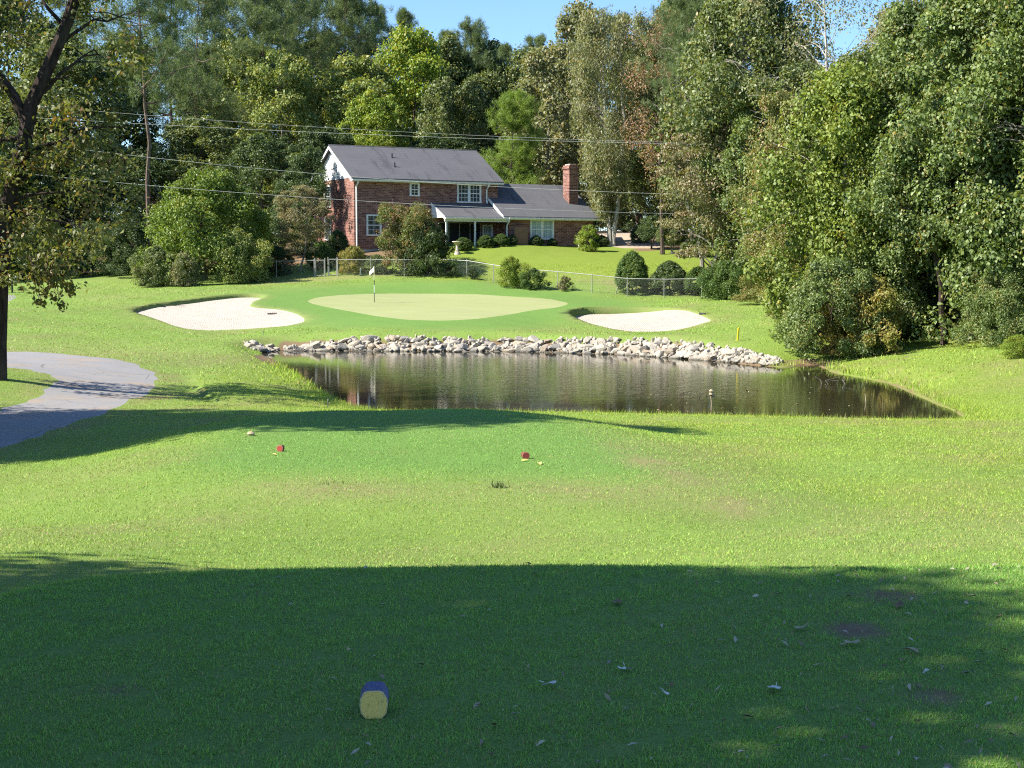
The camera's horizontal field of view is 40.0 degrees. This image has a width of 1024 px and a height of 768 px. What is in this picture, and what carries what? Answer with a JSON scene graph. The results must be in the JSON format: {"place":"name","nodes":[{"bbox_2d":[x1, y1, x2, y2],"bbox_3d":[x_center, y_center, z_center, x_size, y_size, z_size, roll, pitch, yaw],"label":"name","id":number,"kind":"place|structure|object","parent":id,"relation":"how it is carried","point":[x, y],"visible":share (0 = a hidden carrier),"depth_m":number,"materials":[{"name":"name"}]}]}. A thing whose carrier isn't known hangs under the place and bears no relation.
{"place":"outdoors","nodes":[
{"label":"outdoors","id":0,"kind":"place"},
{"bbox_2d":[0,352,157,446],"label":"cart path","id":1,"kind":"structure","parent":0,"point":[84,387],"depth_m":42.46,"materials":[{"name":"concrete"}]},
{"bbox_2d":[0,0,928,230],"label":"sky","id":2,"kind":"structure","parent":0,"point":[509,21],"materials":[{"name":"blue"}]},
{"bbox_2d":[0,231,1023,767],"bbox_3d":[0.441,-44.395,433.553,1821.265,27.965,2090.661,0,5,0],"label":"ground","id":3,"kind":"structure","parent":0,"point":[296,297],"depth_m":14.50,"materials":[{"name":"green plant"}]},
{"bbox_2d":[0,125,34,222],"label":"broadleaf tree","id":4,"kind":"object","parent":3,"relation":"on","point":[3,153],"visible":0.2,"depth_m":118.72,"materials":[{"name":"green plant"}]},
{"bbox_2d":[0,0,93,211],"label":"broadleaf tree","id":5,"kind":"object","parent":3,"relation":"on","point":[8,21],"visible":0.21,"depth_m":140.12,"materials":[{"name":"green plant"}]},
{"bbox_2d":[9,217,89,277],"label":"broadleaf tree","id":6,"kind":"object","parent":3,"relation":"on","point":[59,228],"visible":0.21,"depth_m":111.89,"materials":[{"name":"green plant"}]},
{"bbox_2d":[1,0,109,225],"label":"pine tree","id":7,"kind":"object","parent":3,"relation":"on","point":[61,13],"visible":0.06,"depth_m":162.62,"materials":[{"name":"green plant"}]},
{"bbox_2d":[0,144,119,253],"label":"broadleaf tree","id":8,"kind":"object","parent":3,"relation":"on","point":[44,183],"visible":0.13,"depth_m":119.77,"materials":[{"name":"green plant"}]},
{"bbox_2d":[0,24,144,228],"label":"broadleaf tree","id":9,"kind":"object","parent":3,"relation":"on","point":[69,55],"visible":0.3,"depth_m":136.13,"materials":[{"name":"green plant"}]},
{"bbox_2d":[0,0,154,380],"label":"oak tree","id":10,"kind":"object","parent":3,"relation":"on","point":[25,150],"visible":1,"depth_m":41.31,"materials":[{"name":"green plant"}]},
{"bbox_2d":[53,221,121,274],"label":"broadleaf tree","id":11,"kind":"object","parent":3,"relation":"on","point":[88,254],"visible":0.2,"depth_m":112.98,"materials":[{"name":"green plant"}]},
{"bbox_2d":[38,163,145,264],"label":"broadleaf tree","id":12,"kind":"object","parent":3,"relation":"on","point":[102,207],"visible":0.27,"depth_m":121.65,"materials":[{"name":"green plant"}]},
{"bbox_2d":[90,216,162,275],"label":"broadleaf tree","id":13,"kind":"object","parent":3,"relation":"on","point":[119,260],"visible":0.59,"depth_m":110.16,"materials":[{"name":"green plant"}]},
{"bbox_2d":[71,28,182,244],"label":"broadleaf tree","id":14,"kind":"object","parent":3,"relation":"on","point":[138,140],"visible":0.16,"depth_m":154.45,"materials":[{"name":"green plant"}]},
{"bbox_2d":[71,0,203,227],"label":"pine tree","id":15,"kind":"object","parent":3,"relation":"on","point":[156,16],"visible":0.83,"depth_m":114.31,"materials":[{"name":"green plant"}]},
{"bbox_2d":[87,156,199,244],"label":"broadleaf tree","id":16,"kind":"object","parent":3,"relation":"on","point":[165,172],"visible":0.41,"depth_m":131.99,"materials":[{"name":"green plant"}]},
{"bbox_2d":[125,244,184,286],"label":"bush","id":17,"kind":"object","parent":3,"relation":"on","point":[146,276],"visible":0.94,"depth_m":100.96,"materials":[{"name":"green plant"}]},
{"bbox_2d":[125,0,216,174],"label":"pine tree","id":18,"kind":"object","parent":3,"relation":"on","point":[165,108],"visible":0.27,"depth_m":167.55,"materials":[{"name":"green plant"}]},
{"bbox_2d":[164,251,208,285],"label":"bush","id":19,"kind":"object","parent":3,"relation":"on","point":[178,278],"visible":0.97,"depth_m":100.69,"materials":[{"name":"green plant"}]},
{"bbox_2d":[144,0,241,243],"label":"pine tree","id":20,"kind":"object","parent":3,"relation":"on","point":[206,23],"visible":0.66,"depth_m":147.72,"materials":[{"name":"green plant"}]},
{"bbox_2d":[120,115,265,238],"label":"broadleaf tree","id":21,"kind":"object","parent":3,"relation":"on","point":[220,137],"visible":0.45,"depth_m":136.48,"materials":[{"name":"green plant"}]},
{"bbox_2d":[137,41,263,231],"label":"broadleaf tree","id":22,"kind":"object","parent":3,"relation":"on","point":[188,115],"visible":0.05,"depth_m":184.90,"materials":[{"name":"green plant"}]},
{"bbox_2d":[155,0,258,229],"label":"pine tree","id":23,"kind":"object","parent":3,"relation":"on","point":[233,24],"visible":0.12,"depth_m":184.95,"materials":[{"name":"green plant"}]},
{"bbox_2d":[129,164,287,279],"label":"bush","id":24,"kind":"object","parent":3,"relation":"on","point":[212,206],"visible":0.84,"depth_m":104.13,"materials":[{"name":"green plant"}]},
{"bbox_2d":[137,298,303,329],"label":"sand bunker","id":25,"kind":"object","parent":3,"relation":"on","point":[231,313],"visible":0.94,"depth_m":83.40},
{"bbox_2d":[211,228,274,282],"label":"bush","id":26,"kind":"object","parent":3,"relation":"on","point":[256,270],"visible":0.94,"depth_m":102.08,"materials":[{"name":"green plant"}]},
{"bbox_2d":[199,28,311,230],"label":"broadleaf tree","id":27,"kind":"object","parent":3,"relation":"on","point":[230,78],"visible":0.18,"depth_m":166.20,"materials":[{"name":"green plant"}]},
{"bbox_2d":[214,132,309,236],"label":"broadleaf tree","id":28,"kind":"object","parent":3,"relation":"on","point":[261,148],"visible":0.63,"depth_m":125.82,"materials":[{"name":"green plant"}]},
{"bbox_2d":[221,0,325,207],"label":"pine tree","id":29,"kind":"object","parent":3,"relation":"on","point":[266,30],"visible":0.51,"depth_m":161.01,"materials":[{"name":"green plant"}]},
{"bbox_2d":[262,245,296,277],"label":"bush","id":30,"kind":"object","parent":3,"relation":"on","point":[278,250],"visible":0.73,"depth_m":106.80,"materials":[{"name":"green plant"}]},
{"bbox_2d":[228,49,348,232],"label":"broadleaf tree","id":31,"kind":"object","parent":3,"relation":"on","point":[293,99],"visible":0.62,"depth_m":147.07,"materials":[{"name":"green plant"}]},
{"bbox_2d":[232,0,346,140],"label":"pine tree","id":32,"kind":"object","parent":3,"relation":"on","point":[298,17],"visible":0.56,"depth_m":169.88,"materials":[{"name":"green plant"}]},
{"bbox_2d":[269,145,332,254],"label":"broadleaf tree","id":33,"kind":"object","parent":3,"relation":"on","point":[300,161],"visible":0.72,"depth_m":112.61,"materials":[{"name":"green plant"}]},
{"bbox_2d":[268,184,338,271],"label":"ornamental tree","id":34,"kind":"object","parent":3,"relation":"on","point":[303,190],"visible":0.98,"depth_m":107.27,"materials":[{"name":"green plant"}]},
{"bbox_2d":[304,241,336,267],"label":"bush","id":35,"kind":"object","parent":3,"relation":"on","point":[329,252],"visible":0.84,"depth_m":107.91,"materials":[{"name":"green plant"}]},
{"bbox_2d":[290,124,357,221],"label":"broadleaf tree","id":36,"kind":"object","parent":3,"relation":"on","point":[324,139],"visible":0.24,"depth_m":135.17,"materials":[{"name":"green plant"}]},
{"bbox_2d":[326,229,350,258],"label":"bush","id":37,"kind":"object","parent":3,"relation":"on","point":[340,244],"visible":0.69,"depth_m":109.44,"materials":[{"name":"green plant"}]},
{"bbox_2d":[296,0,393,105],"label":"pine tree","id":38,"kind":"object","parent":3,"relation":"on","point":[347,7],"visible":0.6,"depth_m":177.33,"materials":[{"name":"green plant"}]},
{"bbox_2d":[302,0,398,125],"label":"pine tree","id":39,"kind":"object","parent":3,"relation":"on","point":[378,25],"visible":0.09,"depth_m":184.74,"materials":[{"name":"green plant"}]},
{"bbox_2d":[288,49,417,147],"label":"broadleaf tree","id":40,"kind":"object","parent":3,"relation":"on","point":[349,70],"visible":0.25,"depth_m":151.30,"materials":[{"name":"green plant"}]},
{"bbox_2d":[338,244,367,274],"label":"shrub","id":41,"kind":"object","parent":3,"relation":"on","point":[353,252],"visible":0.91,"depth_m":105.92,"materials":[{"name":"yellow plant"}]},
{"bbox_2d":[329,89,412,147],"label":"broadleaf tree","id":42,"kind":"object","parent":3,"relation":"on","point":[384,115],"visible":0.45,"depth_m":139.10,"materials":[{"name":"green plant"}]},
{"bbox_2d":[359,681,388,718],"bbox_3d":[-0.505,1.160,5.163,0.104,0.108,0.121,0,5,-3],"label":"tee marker","id":43,"kind":"object","parent":3,"relation":"on","point":[374,699],"visible":1,"depth_m":5.11,"materials":[{"name":"blue paint"}]},
{"bbox_2d":[348,9,464,147],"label":"broadleaf tree","id":44,"kind":"object","parent":3,"relation":"on","point":[405,41],"visible":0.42,"depth_m":155.78,"materials":[{"name":"green plant"}]},
{"bbox_2d":[374,200,448,273],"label":"shrub","id":45,"kind":"object","parent":3,"relation":"on","point":[419,213],"visible":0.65,"depth_m":104.88,"materials":[{"name":"green plant"}]},
{"bbox_2d":[395,221,456,274],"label":"shrub","id":46,"kind":"object","parent":3,"relation":"on","point":[431,238],"visible":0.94,"depth_m":103.82,"materials":[{"name":"green plant"}]},
{"bbox_2d":[386,29,476,127],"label":"broadleaf tree","id":47,"kind":"object","parent":3,"relation":"on","point":[448,45],"visible":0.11,"depth_m":180.79,"materials":[{"name":"green plant"}]},
{"bbox_2d":[308,293,567,320],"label":"putting green","id":48,"kind":"object","parent":3,"relation":"on","point":[437,307],"visible":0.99,"depth_m":88.70,"materials":[{"name":"green plant"}]},
{"bbox_2d":[404,132,476,149],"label":"broadleaf tree","id":49,"kind":"object","parent":3,"relation":"on","point":[427,141],"visible":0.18,"depth_m":136.46,"materials":[{"name":"green plant"}]},
{"bbox_2d":[413,75,489,156],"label":"broadleaf tree","id":50,"kind":"object","parent":3,"relation":"on","point":[439,98],"visible":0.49,"depth_m":146.62,"materials":[{"name":"green plant"}]},
{"bbox_2d":[310,144,599,251],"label":"brick house","id":51,"kind":"structure","parent":3,"relation":"on","point":[475,220],"depth_m":115.23,"materials":[{"name":"red brick"}]},
{"bbox_2d":[438,222,480,242],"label":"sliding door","id":52,"kind":"structure","parent":51,"relation":"in","point":[455,230],"depth_m":115.52,"materials":[{"name":"glass"}]},
{"bbox_2d":[457,184,481,202],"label":"window","id":53,"kind":"structure","parent":51,"relation":"in","point":[467,193],"depth_m":115.55,"materials":[{"name":"white glass"}]},
{"bbox_2d":[530,220,554,239],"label":"window","id":54,"kind":"structure","parent":51,"relation":"in","point":[544,229],"depth_m":116.23,"materials":[{"name":"white glass"}]},
{"bbox_2d":[435,15,513,129],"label":"pine tree","id":55,"kind":"object","parent":3,"relation":"on","point":[474,32],"visible":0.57,"depth_m":181.15,"materials":[{"name":"green plant"}]},
{"bbox_2d":[443,38,516,142],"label":"broadleaf tree","id":56,"kind":"object","parent":3,"relation":"on","point":[493,44],"visible":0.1,"depth_m":182.33,"materials":[{"name":"green plant"}]},
{"bbox_2d":[456,68,511,181],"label":"broadleaf tree","id":57,"kind":"object","parent":3,"relation":"on","point":[486,84],"visible":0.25,"depth_m":161.67,"materials":[{"name":"green plant"}]},
{"bbox_2d":[0,367,1023,590],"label":"grass","id":58,"kind":"structure","parent":3,"relation":"on","point":[536,413],"depth_m":20.06,"materials":[{"name":"green plant"}]},
{"bbox_2d":[494,255,529,286],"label":"shrub","id":59,"kind":"object","parent":3,"relation":"on","point":[511,264],"visible":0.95,"depth_m":98.92,"materials":[{"name":"green plant"}]},
{"bbox_2d":[243,334,783,365],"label":"rubble","id":60,"kind":"object","parent":3,"relation":"on","point":[749,353],"visible":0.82,"depth_m":68.11,"materials":[{"name":"grey stone"}]},
{"bbox_2d":[7,263,1023,390],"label":"grass","id":61,"kind":"structure","parent":3,"relation":"on","point":[306,384],"depth_m":65.27,"materials":[{"name":"green plant"}]},
{"bbox_2d":[479,86,551,184],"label":"pine tree","id":62,"kind":"object","parent":3,"relation":"on","point":[518,115],"visible":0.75,"depth_m":132.03,"materials":[{"name":"green plant"}]},
{"bbox_2d":[487,39,550,165],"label":"broadleaf tree","id":63,"kind":"object","parent":3,"relation":"on","point":[515,62],"visible":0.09,"depth_m":180.11,"materials":[{"name":"green plant"}]},
{"bbox_2d":[337,258,701,297],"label":"chain link fence","id":64,"kind":"object","parent":3,"relation":"on","point":[627,278],"visible":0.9,"depth_m":98.97,"materials":[{"name":"metal"}]},
{"bbox_2d":[519,267,550,288],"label":"shrub","id":65,"kind":"object","parent":3,"relation":"on","point":[527,283],"visible":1,"depth_m":98.28,"materials":[{"name":"green plant"}]},
{"bbox_2d":[494,31,613,201],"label":"broadleaf tree","id":66,"kind":"object","parent":3,"relation":"on","point":[560,149],"visible":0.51,"depth_m":146.15,"materials":[{"name":"green plant"}]},
{"bbox_2d":[573,224,600,250],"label":"bush","id":67,"kind":"object","parent":3,"relation":"on","point":[586,234],"visible":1,"depth_m":113.64,"materials":[{"name":"green plant"}]},
{"bbox_2d":[536,0,638,230],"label":"broadleaf tree","id":68,"kind":"object","parent":3,"relation":"on","point":[566,22],"visible":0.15,"depth_m":160.76,"materials":[{"name":"green plant"}]},
{"bbox_2d":[563,4,671,246],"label":"broadleaf tree","id":69,"kind":"object","parent":3,"relation":"on","point":[598,162],"visible":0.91,"depth_m":116.48,"materials":[{"name":"green plant"}]},
{"bbox_2d":[584,50,663,230],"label":"broadleaf tree","id":70,"kind":"object","parent":3,"relation":"on","point":[626,204],"visible":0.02,"depth_m":146.53,"materials":[{"name":"green plant"}]},
{"bbox_2d":[227,562,1021,767],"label":"leaf litter","id":71,"kind":"object","parent":3,"relation":"on","point":[947,765],"visible":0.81,"depth_m":5.47,"materials":[{"name":"brown plant"}]},
{"bbox_2d":[614,250,649,293],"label":"bush","id":72,"kind":"object","parent":3,"relation":"on","point":[633,261],"visible":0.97,"depth_m":97.61,"materials":[{"name":"green plant"}]},
{"bbox_2d":[576,310,709,331],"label":"sand bunker","id":73,"kind":"object","parent":3,"relation":"on","point":[664,320],"visible":0.82,"depth_m":79.22},
{"bbox_2d":[611,158,674,230],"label":"broadleaf tree","id":74,"kind":"object","parent":3,"relation":"on","point":[630,224],"visible":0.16,"depth_m":137.83,"materials":[{"name":"green plant"}]},
{"bbox_2d":[635,215,659,248],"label":"ornamental tree","id":75,"kind":"object","parent":3,"relation":"on","point":[649,227],"visible":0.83,"depth_m":115.37,"materials":[{"name":"green plant"}]},
{"bbox_2d":[614,4,705,254],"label":"broadleaf tree","id":76,"kind":"object","parent":3,"relation":"on","point":[662,246],"visible":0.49,"depth_m":111.11,"materials":[{"name":"green plant"}]},
{"bbox_2d":[648,260,686,293],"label":"bush","id":77,"kind":"object","parent":3,"relation":"on","point":[668,267],"visible":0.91,"depth_m":97.00,"materials":[{"name":"green plant"}]},
{"bbox_2d":[631,0,704,246],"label":"pine tree","id":78,"kind":"object","parent":3,"relation":"on","point":[669,2],"visible":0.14,"depth_m":115.72,"materials":[{"name":"green plant"}]},
{"bbox_2d":[593,0,749,240],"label":"broadleaf tree","id":79,"kind":"object","parent":3,"relation":"on","point":[635,190],"visible":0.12,"depth_m":120.47,"materials":[{"name":"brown plant"}]},
{"bbox_2d":[636,0,745,267],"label":"pine tree","id":80,"kind":"object","parent":3,"relation":"on","point":[688,14],"visible":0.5,"depth_m":103.90,"materials":[{"name":"green plant"}]},
{"bbox_2d":[681,266,715,294],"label":"bush","id":81,"kind":"object","parent":3,"relation":"on","point":[694,273],"visible":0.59,"depth_m":96.30,"materials":[{"name":"green plant"}]},
{"bbox_2d":[651,121,758,291],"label":"broadleaf tree","id":82,"kind":"object","parent":3,"relation":"on","point":[680,185],"visible":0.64,"depth_m":94.96,"materials":[{"name":"green plant"}]},
{"bbox_2d":[694,260,748,299],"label":"bush","id":83,"kind":"object","parent":3,"relation":"on","point":[721,272],"visible":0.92,"depth_m":91.04,"materials":[{"name":"green plant"}]},
{"bbox_2d":[691,72,786,287],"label":"broadleaf tree","id":84,"kind":"object","parent":3,"relation":"on","point":[746,119],"visible":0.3,"depth_m":92.68,"materials":[{"name":"green plant"}]},
{"bbox_2d":[646,0,840,264],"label":"broadleaf tree","id":85,"kind":"object","parent":3,"relation":"on","point":[710,55],"visible":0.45,"depth_m":95.79,"materials":[{"name":"green plant"}]},
{"bbox_2d":[730,270,767,302],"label":"shrub","id":86,"kind":"object","parent":3,"relation":"on","point":[750,295],"visible":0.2,"depth_m":83.06,"materials":[{"name":"green plant"}]},
{"bbox_2d":[723,88,816,305],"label":"broadleaf tree","id":87,"kind":"object","parent":3,"relation":"on","point":[774,104],"visible":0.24,"depth_m":77.70,"materials":[{"name":"green plant"}]},
{"bbox_2d":[756,58,829,227],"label":"broadleaf tree","id":88,"kind":"object","parent":3,"relation":"on","point":[807,68],"visible":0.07,"depth_m":88.17,"materials":[{"name":"green plant"}]},
{"bbox_2d":[753,187,833,318],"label":"broadleaf tree","id":89,"kind":"object","parent":3,"relation":"on","point":[779,236],"visible":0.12,"depth_m":71.75,"materials":[{"name":"green plant"}]},
{"bbox_2d":[733,0,894,167],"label":"broadleaf tree","id":90,"kind":"object","parent":3,"relation":"on","point":[826,50],"visible":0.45,"depth_m":90.19,"materials":[{"name":"green plant"}]},
{"bbox_2d":[735,57,917,338],"bbox_3d":[14.661,-7.948,64.627,8.757,13.924,7.533,1,5,9],"label":"broadleaf tree","id":91,"kind":"object","parent":3,"relation":"on","point":[848,128],"visible":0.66,"depth_m":63.73,"materials":[{"name":"green plant"}]},
{"bbox_2d":[768,254,904,361],"bbox_3d":[14.090,-2.689,60.863,5.674,5.860,5.466,0,5,-6],"label":"bush","id":92,"kind":"object","parent":3,"relation":"on","point":[800,319],"visible":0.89,"depth_m":59.42,"materials":[{"name":"green plant"}]},
{"bbox_2d":[792,43,922,311],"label":"broadleaf tree","id":93,"kind":"object","parent":3,"relation":"on","point":[862,55],"visible":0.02,"depth_m":69.34,"materials":[{"name":"green plant"}]},
{"bbox_2d":[813,273,910,355],"bbox_3d":[15.072,-2.820,60.808,4.851,4.064,4.409,3,6,32],"label":"bush","id":94,"kind":"object","parent":3,"relation":"on","point":[884,295],"visible":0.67,"depth_m":59.53,"materials":[{"name":"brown plant"}]},
{"bbox_2d":[830,182,933,340],"bbox_3d":[16.765,-5.305,63.501,4.724,8.104,5.492,3,6,33],"label":"broadleaf tree","id":95,"kind":"object","parent":3,"relation":"on","point":[910,296],"visible":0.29,"depth_m":62.17,"materials":[{"name":"green plant"}]},
{"bbox_2d":[848,0,978,334],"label":"broadleaf tree","id":96,"kind":"object","parent":3,"relation":"on","point":[899,54],"visible":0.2,"depth_m":63.83,"materials":[{"name":"green plant"}]},
{"bbox_2d":[902,290,955,337],"bbox_3d":[18.986,-3.041,63.407,3.001,2.446,2.728,-1,5,-17],"label":"bush","id":97,"kind":"object","parent":3,"relation":"on","point":[931,298],"visible":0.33,"depth_m":62.95,"materials":[{"name":"green plant"}]},
{"bbox_2d":[840,85,1022,344],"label":"broadleaf tree","id":98,"kind":"object","parent":3,"relation":"on","point":[937,222],"visible":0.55,"depth_m":59.24,"materials":[{"name":"green plant"}]},
{"bbox_2d":[875,0,1023,342],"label":"broadleaf tree","id":99,"kind":"object","parent":3,"relation":"on","point":[952,33],"visible":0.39,"depth_m":58.84,"materials":[{"name":"green plant"}]},
{"bbox_2d":[935,0,1023,333],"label":"broadleaf tree","id":100,"kind":"object","parent":3,"relation":"on","point":[981,138],"visible":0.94,"depth_m":56.45,"materials":[{"name":"green plant"}]},
{"bbox_2d":[949,265,1023,346],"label":"bush","id":101,"kind":"object","parent":3,"relation":"on","point":[1007,291],"visible":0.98,"depth_m":55.84,"materials":[{"name":"green plant"}]},
{"bbox_2d":[997,334,1023,357],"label":"bush","id":102,"kind":"object","parent":3,"relation":"on","point":[1018,340],"visible":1,"depth_m":50.75,"materials":[{"name":"green plant"}]},
{"bbox_2d":[261,350,961,419],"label":"pond water","id":103,"kind":"structure","parent":0,"point":[513,381],"depth_m":49.94,"materials":[{"name":"brown liquid"}]},
{"bbox_2d":[597,233,667,247],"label":"driveway","id":104,"kind":"structure","parent":0,"point":[622,240],"depth_m":119.99,"materials":[{"name":"grey concrete"}]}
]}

